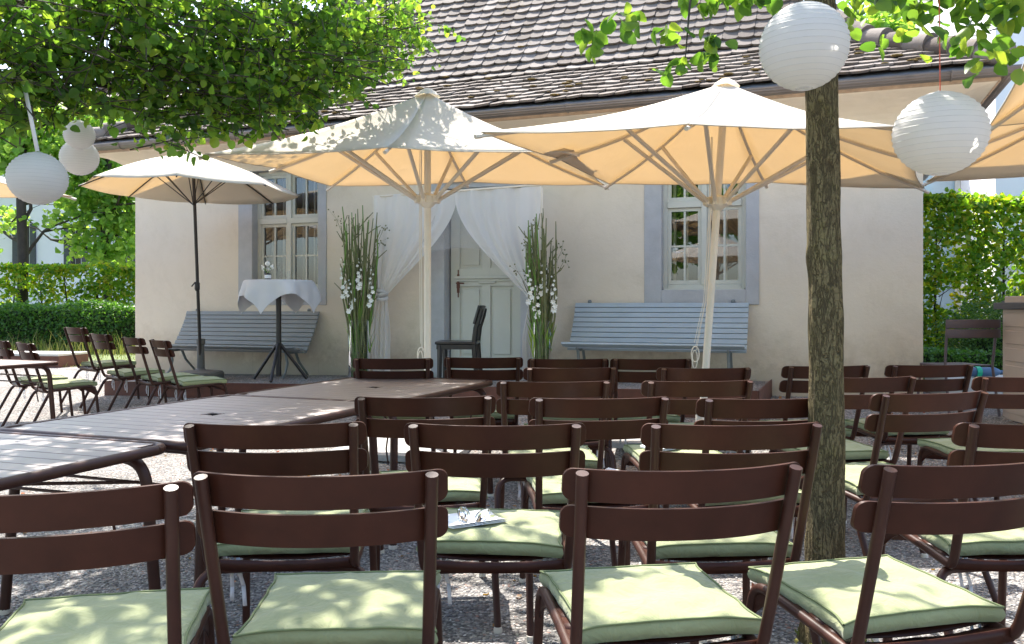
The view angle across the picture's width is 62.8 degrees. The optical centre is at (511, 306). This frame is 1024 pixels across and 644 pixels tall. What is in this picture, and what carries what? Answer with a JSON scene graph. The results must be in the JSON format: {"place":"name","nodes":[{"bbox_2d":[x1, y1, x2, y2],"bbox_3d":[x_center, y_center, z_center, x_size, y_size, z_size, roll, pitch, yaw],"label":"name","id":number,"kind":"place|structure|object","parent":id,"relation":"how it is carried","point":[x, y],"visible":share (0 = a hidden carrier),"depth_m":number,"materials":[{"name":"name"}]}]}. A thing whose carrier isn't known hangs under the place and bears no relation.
{"place":"outdoors","nodes":[
{"label":"outdoors","id":0,"kind":"place"},
{"bbox_2d":[89,351,134,360],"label":"lawn","id":1,"kind":"structure","parent":0,"point":[108,357],"depth_m":14.96,"materials":[{"name":"plant"}]},
{"bbox_2d":[0,87,126,308],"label":"maple tree","id":2,"kind":"object","parent":1,"relation":"on","point":[52,145],"visible":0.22,"depth_m":18.92,"materials":[{"name":"green plant"}]},
{"bbox_2d":[0,107,134,310],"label":"maple tree","id":3,"kind":"object","parent":1,"relation":"on","point":[113,225],"visible":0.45,"depth_m":19.65,"materials":[{"name":"green plant"}]},
{"bbox_2d":[0,299,134,351],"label":"box hedge","id":4,"kind":"object","parent":1,"relation":"on","point":[30,320],"visible":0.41,"depth_m":16.47,"materials":[{"name":"green plant"}]},
{"bbox_2d":[0,260,134,310],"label":"beech hedge","id":5,"kind":"object","parent":1,"relation":"on","point":[18,271],"visible":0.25,"depth_m":18.34,"materials":[{"name":"green plant"}]},
{"bbox_2d":[0,329,134,355],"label":"tall grass","id":6,"kind":"structure","parent":1,"relation":"on","point":[120,352],"depth_m":15.86,"materials":[{"name":"green plant"}]},
{"bbox_2d":[0,0,868,93],"label":"sky","id":7,"kind":"structure","parent":0,"point":[310,7],"materials":[{"name":"white"}]},
{"bbox_2d":[0,366,1023,643],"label":"ground","id":8,"kind":"structure","parent":0,"point":[176,466],"depth_m":3.92,"materials":[{"name":"grey gravel"}]},
{"bbox_2d":[0,359,58,418],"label":"slatted table","id":9,"kind":"object","parent":8,"relation":"on","point":[16,364],"visible":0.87,"depth_m":7.23,"materials":[{"name":"wood"}]},
{"bbox_2d":[0,341,73,426],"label":"garden chair","id":10,"kind":"object","parent":8,"relation":"on","point":[8,353],"visible":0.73,"depth_m":8.36,"materials":[{"name":"wood"}]},
{"bbox_2d":[3,351,88,367],"bbox_3d":[-7.500,0.827,13.000,1.550,0.238,0.720,0,0,8],"label":"paved step","id":11,"kind":"object","parent":8,"relation":"on","point":[62,358],"visible":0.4,"depth_m":12.70,"materials":[{"name":"stone"}]},
{"bbox_2d":[15,342,99,423],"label":"garden chair","id":12,"kind":"object","parent":8,"relation":"on","point":[22,348],"visible":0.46,"depth_m":8.00,"materials":[{"name":"wood"}]},
{"bbox_2d":[37,379,97,400],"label":"seat cushion","id":13,"kind":"object","parent":12,"relation":"on","point":[57,384],"visible":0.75,"depth_m":8.10,"materials":[{"name":"green fabric"}]},
{"bbox_2d":[0,431,165,589],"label":"slatted table","id":14,"kind":"object","parent":8,"relation":"on","point":[30,459],"visible":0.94,"depth_m":2.79,"materials":[{"name":"wood"}]},
{"bbox_2d":[0,94,181,310],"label":"white building","id":15,"kind":"structure","parent":8,"relation":"on","point":[43,249],"depth_m":29.96,"materials":[{"name":"paint"}]},
{"bbox_2d":[12,223,35,264],"bbox_3d":[-17.448,-2.167,30.015,0.880,1.600,0.120,0,0,6],"label":"window","id":16,"kind":"structure","parent":15,"relation":"in","point":[31,236],"depth_m":29.95,"materials":[{"name":"paint"}]},
{"bbox_2d":[64,223,87,265],"bbox_3d":[-15.494,-2.167,29.810,0.880,1.600,0.120,0,0,6],"label":"window","id":17,"kind":"structure","parent":15,"relation":"in","point":[66,252],"depth_m":29.78,"materials":[{"name":"paint"}]},
{"bbox_2d":[58,327,139,409],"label":"garden chair","id":18,"kind":"object","parent":8,"relation":"on","point":[84,338],"visible":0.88,"depth_m":9.19,"materials":[{"name":"wood"}]},
{"bbox_2d":[81,359,136,381],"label":"seat cushion","id":19,"kind":"object","parent":18,"relation":"on","point":[105,363],"visible":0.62,"depth_m":9.36,"materials":[{"name":"green fabric"}]},
{"bbox_2d":[0,481,214,643],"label":"garden chair","id":20,"kind":"object","parent":8,"relation":"on","point":[171,540],"visible":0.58,"depth_m":1.59,"materials":[{"name":"wood"}]},
{"bbox_2d":[0,587,210,643],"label":"seat cushion","id":21,"kind":"object","parent":20,"relation":"on","point":[135,617],"visible":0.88,"depth_m":1.95,"materials":[{"name":"green fabric"}]},
{"bbox_2d":[86,333,166,413],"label":"garden chair","id":22,"kind":"object","parent":8,"relation":"on","point":[106,345],"visible":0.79,"depth_m":8.61,"materials":[{"name":"wood"}]},
{"bbox_2d":[107,367,164,389],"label":"seat cushion","id":23,"kind":"object","parent":22,"relation":"on","point":[124,372],"visible":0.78,"depth_m":8.78,"materials":[{"name":"green fabric"}]},
{"bbox_2d":[121,337,200,408],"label":"garden chair","id":24,"kind":"object","parent":8,"relation":"on","point":[139,349],"visible":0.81,"depth_m":8.25,"materials":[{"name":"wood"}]},
{"bbox_2d":[141,372,199,397],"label":"seat cushion","id":25,"kind":"object","parent":24,"relation":"on","point":[157,377],"visible":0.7,"depth_m":8.45,"materials":[{"name":"green fabric"}]},
{"bbox_2d":[149,339,227,403],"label":"garden chair","id":26,"kind":"object","parent":8,"relation":"on","point":[166,351],"visible":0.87,"depth_m":8.04,"materials":[{"name":"wood"}]},
{"bbox_2d":[170,375,226,399],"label":"seat cushion","id":27,"kind":"object","parent":26,"relation":"on","point":[189,381],"visible":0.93,"depth_m":8.14,"materials":[{"name":"green fabric"}]},
{"bbox_2d":[0,395,383,643],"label":"slatted table","id":28,"kind":"object","parent":8,"relation":"on","point":[164,423],"visible":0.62,"depth_m":3.59,"materials":[{"name":"wood"}]},
{"bbox_2d":[0,0,465,165],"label":"lime tree","id":29,"kind":"object","parent":8,"relation":"on","point":[154,61],"visible":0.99,"depth_m":5.12,"materials":[{"name":"green plant"}]},
{"bbox_2d":[5,85,68,204],"bbox_3d":[-2.461,-0.846,4.350,0.293,0.631,0.293,0,0,0],"label":"paper lantern","id":30,"kind":"object","parent":29,"relation":"hanging from","point":[37,178],"visible":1,"depth_m":4.26,"materials":[{"name":"paper"}]},
{"bbox_2d":[58,143,99,175],"bbox_3d":[-3.249,-1.201,6.300,0.279,0.425,0.279,0,0,0],"label":"paper lantern","id":31,"kind":"object","parent":29,"relation":"hanging from","point":[74,161],"visible":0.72,"depth_m":6.21,"materials":[{"name":"paper"}]},
{"bbox_2d":[62,112,95,149],"bbox_3d":[-3.146,-1.358,6.100,0.218,0.424,0.218,0,0,0],"label":"paper lantern","id":32,"kind":"object","parent":29,"relation":"hanging from","point":[84,138],"visible":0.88,"depth_m":6.03,"materials":[{"name":"paper"}]},
{"bbox_2d":[183,421,376,625],"bbox_3d":[-0.715,0.780,2.738,0.577,0.880,0.688,0,0,-3],"label":"garden chair","id":33,"kind":"object","parent":8,"relation":"on","point":[352,459],"visible":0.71,"depth_m":2.46,"materials":[{"name":"wood"}]},
{"bbox_2d":[217,509,369,605],"bbox_3d":[-0.728,0.826,2.831,0.465,0.228,0.427,0,1,-5],"label":"seat cushion","id":34,"kind":"object","parent":33,"relation":"on","point":[226,549],"visible":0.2,"depth_m":2.64,"materials":[{"name":"green fabric"}]},
{"bbox_2d":[192,469,447,643],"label":"garden chair","id":35,"kind":"object","parent":8,"relation":"on","point":[428,523],"visible":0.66,"depth_m":1.74,"materials":[{"name":"wood"}]},
{"bbox_2d":[231,570,440,643],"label":"seat cushion","id":36,"kind":"object","parent":35,"relation":"on","point":[363,607],"visible":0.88,"depth_m":2.01,"materials":[{"name":"green fabric"}]},
{"bbox_2d":[234,377,493,549],"bbox_3d":[-0.820,0.848,4.990,1.014,0.745,1.369,0,0,22],"label":"slatted table","id":37,"kind":"object","parent":8,"relation":"on","point":[350,388],"visible":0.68,"depth_m":4.87,"materials":[{"name":"wood"}]},
{"bbox_2d":[353,358,435,472],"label":"garden chair","id":38,"kind":"object","parent":8,"relation":"on","point":[394,364],"visible":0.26,"depth_m":5.55,"materials":[{"name":"wood"}]},
{"bbox_2d":[332,437,469,461],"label":"paving slab","id":39,"kind":"structure","parent":8,"relation":"on","point":[403,447],"depth_m":6.79,"materials":[{"name":"concrete"}]},
{"bbox_2d":[198,88,609,370],"bbox_3d":[-0.724,-0.352,7.132,3.201,2.990,1.838,0,0,3],"label":"square parasol","id":40,"kind":"object","parent":39,"relation":"on","point":[425,137],"visible":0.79,"depth_m":7.06,"materials":[{"name":"fabric"}]},
{"bbox_2d":[354,395,501,633],"bbox_3d":[-0.346,0.778,3.438,0.577,0.880,0.688,0,0,-4],"label":"garden chair","id":41,"kind":"object","parent":8,"relation":"on","point":[485,406],"visible":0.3,"depth_m":3.15,"materials":[{"name":"wood"}]},
{"bbox_2d":[379,470,487,501],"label":"seat cushion","id":42,"kind":"object","parent":41,"relation":"on","point":[463,489],"visible":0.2,"depth_m":3.37,"materials":[{"name":"green fabric"}]},
{"bbox_2d":[128,374,768,390],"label":"terrace","id":43,"kind":"structure","parent":8,"relation":"on","point":[301,379],"depth_m":9.82,"materials":[{"name":"grey stone"}]},
{"bbox_2d":[78,150,300,377],"bbox_3d":[-3.662,-0.473,9.620,2.225,2.692,2.225,0,0,9],"label":"round parasol","id":44,"kind":"object","parent":43,"relation":"on","point":[176,179],"visible":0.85,"depth_m":9.79,"materials":[{"name":"fabric"}]},
{"bbox_2d":[167,309,319,378],"bbox_3d":[-3.475,0.461,10.608,2.057,0.875,0.640,0,0,20],"label":"slatted bench","id":45,"kind":"object","parent":43,"relation":"on","point":[249,326],"visible":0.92,"depth_m":10.69,"materials":[{"name":"grey paint"}]},
{"bbox_2d":[253,296,307,381],"bbox_3d":[-2.713,0.280,9.750,0.770,1.152,0.770,0,0,0],"label":"standing table","id":46,"kind":"object","parent":43,"relation":"on","point":[278,346],"visible":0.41,"depth_m":9.72,"materials":[{"name":"metal"}]},
{"bbox_2d":[238,279,320,313],"bbox_3d":[-2.712,-0.112,9.764,0.972,0.389,0.892,0,0,0],"label":"tablecloth","id":47,"kind":"object","parent":46,"relation":"on","point":[261,295],"visible":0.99,"depth_m":9.42,"materials":[{"name":"white fabric"}]},
{"bbox_2d":[328,205,389,376],"bbox_3d":[-1.752,-0.161,9.773,0.610,2.006,0.486,0,0,25],"label":"branch vase","id":48,"kind":"object","parent":43,"relation":"on","point":[359,341],"visible":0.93,"depth_m":9.66,"materials":[{"name":"green glass"}]},
{"bbox_2d":[104,377,771,420],"bbox_3d":[-1.058,1.029,9.253,7.445,0.552,1.460,0,0,20],"label":"terrace edging","id":49,"kind":"object","parent":43,"relation":"attached to","point":[764,391],"visible":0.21,"depth_m":9.16,"materials":[{"name":"stone"}]},
{"bbox_2d":[435,305,486,377],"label":"wooden chair","id":50,"kind":"object","parent":43,"relation":"on","point":[444,346],"visible":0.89,"depth_m":8.56,"materials":[{"name":"black paint"}]},
{"bbox_2d":[509,212,569,358],"bbox_3d":[0.321,-0.117,8.990,0.494,1.846,0.512,0,0,42],"label":"branch vase","id":51,"kind":"object","parent":43,"relation":"on","point":[542,330],"visible":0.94,"depth_m":8.93,"materials":[{"name":"green plant"}]},
{"bbox_2d":[561,299,748,367],"bbox_3d":[1.495,0.361,8.799,1.869,0.875,0.640,0,0,20],"label":"slatted bench","id":52,"kind":"object","parent":43,"relation":"on","point":[637,326],"visible":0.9,"depth_m":8.90,"materials":[{"name":"blue paint"}]},
{"bbox_2d":[443,357,522,452],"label":"garden chair","id":53,"kind":"object","parent":8,"relation":"on","point":[516,374],"visible":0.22,"depth_m":5.63,"materials":[{"name":"wood"}]},
{"bbox_2d":[404,423,585,641],"bbox_3d":[-0.050,0.780,2.719,0.577,0.880,0.688,0,0,0],"label":"garden chair","id":54,"kind":"object","parent":8,"relation":"on","point":[571,436],"visible":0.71,"depth_m":2.43,"materials":[{"name":"wood"}]},
{"bbox_2d":[416,508,563,603],"bbox_3d":[-0.049,0.825,2.817,0.463,0.229,0.426,0,1,6],"label":"seat cushion","id":55,"kind":"object","parent":54,"relation":"on","point":[524,532],"visible":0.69,"depth_m":2.66,"materials":[{"name":"green fabric"}]},
{"bbox_2d":[448,510,506,528],"bbox_3d":[-0.135,0.710,2.800,0.199,0.016,0.143,0,0,-28],"label":"programme booklet","id":56,"kind":"object","parent":55,"relation":"on","point":[454,521],"visible":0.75,"depth_m":2.79,"materials":[{"name":"white paper"}]},
{"bbox_2d":[494,381,616,565],"bbox_3d":[0.187,0.782,4.123,0.577,0.880,0.688,0,0,-2],"label":"garden chair","id":57,"kind":"object","parent":8,"relation":"on","point":[505,406],"visible":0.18,"depth_m":3.83,"materials":[{"name":"wood"}]},
{"bbox_2d":[508,445,597,499],"bbox_3d":[0.191,0.827,4.214,0.465,0.228,0.427,0,1,-4],"label":"seat cushion","id":58,"kind":"object","parent":57,"relation":"on","point":[591,458],"visible":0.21,"depth_m":4.16,"materials":[{"name":"green fabric"}]},
{"bbox_2d":[93,0,1021,396],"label":"garden house","id":59,"kind":"structure","parent":8,"relation":"on","point":[507,64],"depth_m":9.63,"materials":[{"name":"paint"}]},
{"bbox_2d":[238,170,326,304],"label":"window","id":60,"kind":"structure","parent":59,"relation":"in","point":[266,232],"depth_m":10.95,"materials":[{"name":"paint"}]},
{"bbox_2d":[372,185,543,379],"bbox_3d":[-0.660,-0.252,9.561,2.128,2.204,0.154,0,0,20],"label":"tulle curtain","id":61,"kind":"object","parent":59,"relation":"attached to","point":[493,219],"visible":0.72,"depth_m":9.56,"materials":[{"name":"white fabric"}]},
{"bbox_2d":[451,189,519,369],"bbox_3d":[-0.309,-0.315,9.945,0.922,2.150,0.139,0,0,20],"label":"door","id":62,"kind":"structure","parent":59,"relation":"in","point":[476,280],"depth_m":9.97,"materials":[{"name":"paint"}]},
{"bbox_2d":[644,183,758,304],"bbox_3d":[2.072,-0.930,9.123,1.207,1.820,0.354,0,0,20],"label":"window","id":63,"kind":"structure","parent":59,"relation":"in","point":[659,204],"depth_m":9.08,"materials":[{"name":"paint"}]},
{"bbox_2d":[526,359,608,481],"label":"garden chair","id":64,"kind":"object","parent":8,"relation":"on","point":[567,363],"visible":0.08,"depth_m":5.46,"materials":[{"name":"wood"}]},
{"bbox_2d":[520,367,616,508],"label":"garden chair","id":65,"kind":"object","parent":8,"relation":"on","point":[566,374],"visible":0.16,"depth_m":4.69,"materials":[{"name":"wood"}]},
{"bbox_2d":[519,396,669,642],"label":"garden chair","id":66,"kind":"object","parent":8,"relation":"on","point":[540,409],"visible":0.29,"depth_m":3.10,"materials":[{"name":"wood"}]},
{"bbox_2d":[526,475,639,507],"bbox_3d":[0.304,0.823,3.502,0.463,0.229,0.426,0,1,-4],"label":"seat cushion","id":67,"kind":"object","parent":66,"relation":"on","point":[552,493],"visible":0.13,"depth_m":3.35,"materials":[{"name":"green fabric"}]},
{"bbox_2d":[604,359,691,468],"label":"garden chair","id":68,"kind":"object","parent":8,"relation":"on","point":[635,364],"visible":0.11,"depth_m":5.46,"materials":[{"name":"wood"}]},
{"bbox_2d":[533,462,802,643],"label":"garden chair","id":69,"kind":"object","parent":8,"relation":"on","point":[580,521],"visible":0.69,"depth_m":1.78,"materials":[{"name":"wood"}]},
{"bbox_2d":[539,562,761,643],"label":"seat cushion","id":70,"kind":"object","parent":69,"relation":"on","point":[634,602],"visible":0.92,"depth_m":2.06,"materials":[{"name":"green fabric"}]},
{"bbox_2d":[612,439,744,452],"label":"paving slab","id":71,"kind":"structure","parent":8,"relation":"on","point":[616,444],"depth_m":6.55,"materials":[{"name":"concrete"}]},
{"bbox_2d":[474,78,929,420],"bbox_3d":[1.748,-0.337,6.424,3.988,2.896,2.448,0,0,0],"label":"square parasol","id":72,"kind":"object","parent":71,"relation":"on","point":[718,134],"visible":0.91,"depth_m":6.52,"materials":[{"name":"fabric"}]},
{"bbox_2d":[621,380,760,564],"bbox_3d":[0.842,0.783,4.167,0.577,0.880,0.688,0,0,-6],"label":"garden chair","id":73,"kind":"object","parent":8,"relation":"on","point":[694,389],"visible":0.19,"depth_m":3.86,"materials":[{"name":"wood"}]},
{"bbox_2d":[623,444,720,461],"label":"seat cushion","id":74,"kind":"object","parent":73,"relation":"on","point":[634,450],"visible":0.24,"depth_m":4.25,"materials":[{"name":"green fabric"}]},
{"bbox_2d":[656,367,750,507],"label":"garden chair","id":75,"kind":"object","parent":8,"relation":"on","point":[699,374],"visible":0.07,"depth_m":4.65,"materials":[{"name":"wood"}]},
{"bbox_2d":[617,422,822,643],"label":"garden chair","id":76,"kind":"object","parent":8,"relation":"on","point":[655,437],"visible":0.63,"depth_m":2.42,"materials":[{"name":"wood"}]},
{"bbox_2d":[644,531,792,561],"bbox_3d":[0.636,0.823,2.789,0.465,0.229,0.428,0,1,-4],"label":"seat cushion","id":77,"kind":"object","parent":76,"relation":"on","point":[762,544],"visible":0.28,"depth_m":2.60,"materials":[{"name":"green fabric"}]},
{"bbox_2d":[660,398,807,642],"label":"garden chair","id":78,"kind":"object","parent":8,"relation":"on","point":[708,409],"visible":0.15,"depth_m":3.09,"materials":[{"name":"wood"}]},
{"bbox_2d":[705,489,801,538],"bbox_3d":[0.922,0.825,3.492,0.465,0.229,0.428,0,1,-8],"label":"seat cushion","id":79,"kind":"object","parent":78,"relation":"on","point":[758,500],"visible":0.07,"depth_m":3.30,"materials":[{"name":"green fabric"}]},
{"bbox_2d":[574,0,1023,643],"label":"lime tree","id":80,"kind":"object","parent":8,"relation":"on","point":[826,516],"visible":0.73,"depth_m":3.00,"materials":[{"name":"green plant"}]},
{"bbox_2d":[758,0,850,90],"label":"paper lantern","id":81,"kind":"object","parent":80,"relation":"hanging from","point":[804,45],"visible":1,"depth_m":2.62,"materials":[{"name":"paper"}]},
{"bbox_2d":[891,0,991,175],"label":"paper lantern","id":82,"kind":"object","parent":80,"relation":"hanging from","point":[939,132],"visible":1,"depth_m":2.85,"materials":[{"name":"paper"}]},
{"bbox_2d":[745,365,869,452],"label":"garden chair","id":83,"kind":"object","parent":8,"relation":"on","point":[789,386],"visible":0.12,"depth_m":4.82,"materials":[{"name":"wood"}]},
{"bbox_2d":[769,376,927,557],"bbox_3d":[1.687,0.782,4.360,0.577,0.880,0.688,0,0,-9],"label":"garden chair","id":84,"kind":"object","parent":8,"relation":"on","point":[874,385],"visible":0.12,"depth_m":4.06,"materials":[{"name":"wood"}]},
{"bbox_2d":[781,439,888,459],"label":"seat cushion","id":85,"kind":"object","parent":84,"relation":"on","point":[856,450],"visible":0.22,"depth_m":4.30,"materials":[{"name":"green fabric"}]},
{"bbox_2d":[843,0,915,31],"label":"maple tree","id":86,"kind":"object","parent":8,"relation":"on","point":[878,20],"visible":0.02,"depth_m":22.53,"materials":[{"name":"green plant"}]},
{"bbox_2d":[746,462,1023,643],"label":"garden chair","id":87,"kind":"object","parent":8,"relation":"on","point":[881,517],"visible":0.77,"depth_m":1.82,"materials":[{"name":"wood"}]},
{"bbox_2d":[747,554,1005,639],"bbox_3d":[0.937,0.824,2.210,0.465,0.229,0.428,0,1,-15],"label":"seat cushion","id":88,"kind":"object","parent":87,"relation":"on","point":[906,595],"visible":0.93,"depth_m":2.11,"materials":[{"name":"green fabric"}]},
{"bbox_2d":[793,390,997,602],"bbox_3d":[1.619,0.784,3.635,0.577,0.880,0.688,0,0,-15],"label":"garden chair","id":89,"kind":"object","parent":8,"relation":"on","point":[881,422],"visible":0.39,"depth_m":3.34,"materials":[{"name":"metal"}]},
{"bbox_2d":[802,461,894,497],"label":"seat cushion","id":90,"kind":"object","parent":89,"relation":"on","point":[852,472],"visible":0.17,"depth_m":3.64,"materials":[{"name":"green fabric"}]},
{"bbox_2d":[845,364,978,501],"bbox_3d":[2.417,0.779,5.172,0.577,0.880,0.688,0,0,-7],"label":"garden chair","id":91,"kind":"object","parent":8,"relation":"on","point":[934,371],"visible":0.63,"depth_m":4.89,"materials":[{"name":"metal"}]},
{"bbox_2d":[845,418,948,460],"bbox_3d":[2.396,0.824,5.269,0.461,0.230,0.422,0,1,-9],"label":"seat cushion","id":92,"kind":"object","parent":91,"relation":"on","point":[850,422],"visible":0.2,"depth_m":5.10,"materials":[{"name":"green fabric"}]},
{"bbox_2d":[869,422,1023,641],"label":"garden chair","id":93,"kind":"object","parent":8,"relation":"on","point":[971,437],"visible":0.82,"depth_m":2.50,"materials":[{"name":"wood"}]},
{"bbox_2d":[918,527,1023,592],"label":"seat cushion","id":94,"kind":"object","parent":93,"relation":"on","point":[1008,542],"visible":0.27,"depth_m":2.63,"materials":[{"name":"green fabric"}]},
{"bbox_2d":[917,319,1000,416],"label":"folding chair","id":95,"kind":"object","parent":8,"relation":"on","point":[995,333],"visible":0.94,"depth_m":7.40,"materials":[{"name":"brown paint"}]},
{"bbox_2d":[923,345,1002,378],"bbox_3d":[5.900,0.658,9.552,2.696,0.604,0.780,0,0,9],"label":"box hedge","id":96,"kind":"object","parent":8,"relation":"on","point":[931,354],"visible":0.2,"depth_m":9.47,"materials":[{"name":"green plant"}]},
{"bbox_2d":[925,375,1002,393],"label":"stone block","id":97,"kind":"structure","parent":8,"relation":"on","point":[969,388],"depth_m":8.66,"materials":[{"name":"grey stone"}]},
{"bbox_2d":[971,366,1002,376],"bbox_3d":[4.940,0.682,8.750,0.360,0.116,0.114,0,0,0],"label":"drinks bottle","id":98,"kind":"object","parent":97,"relation":"on","point":[978,371],"visible":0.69,"depth_m":8.71,"materials":[{"name":"blue plastic"}]},
{"bbox_2d":[916,0,1023,342],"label":"modern building","id":99,"kind":"structure","parent":8,"relation":"on","point":[1007,186],"depth_m":14.98,"materials":[{"name":"metal"}]},
{"bbox_2d":[917,377,1023,559],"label":"garden chair","id":100,"kind":"object","parent":8,"relation":"on","point":[1002,384],"visible":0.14,"depth_m":4.06,"materials":[{"name":"wood"}]},
{"bbox_2d":[917,438,1023,453],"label":"seat cushion","id":101,"kind":"object","parent":100,"relation":"on","point":[946,445],"visible":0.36,"depth_m":4.43,"materials":[{"name":"green fabric"}]},
{"bbox_2d":[920,121,1023,187],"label":"square parasol","id":102,"kind":"object","parent":8,"relation":"on","point":[1002,155],"visible":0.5,"depth_m":6.93,"materials":[{"name":"fabric"}]},
{"bbox_2d":[923,187,1023,349],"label":"beech hedge","id":103,"kind":"object","parent":8,"relation":"on","point":[952,203],"visible":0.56,"depth_m":11.92,"materials":[{"name":"green plant"}]},
{"bbox_2d":[924,288,1023,352],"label":"yew bush","id":104,"kind":"object","parent":8,"relation":"on","point":[984,344],"visible":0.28,"depth_m":10.36,"materials":[{"name":"green plant"}]},
{"bbox_2d":[990,63,1023,130],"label":"square parasol","id":105,"kind":"object","parent":8,"relation":"on","point":[1010,111],"visible":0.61,"depth_m":4.64,"materials":[{"name":"fabric"}]},
{"bbox_2d":[993,296,1023,423],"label":"storage cabinet","id":106,"kind":"object","parent":8,"relation":"on","point":[1012,307],"visible":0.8,"depth_m":7.21,"materials":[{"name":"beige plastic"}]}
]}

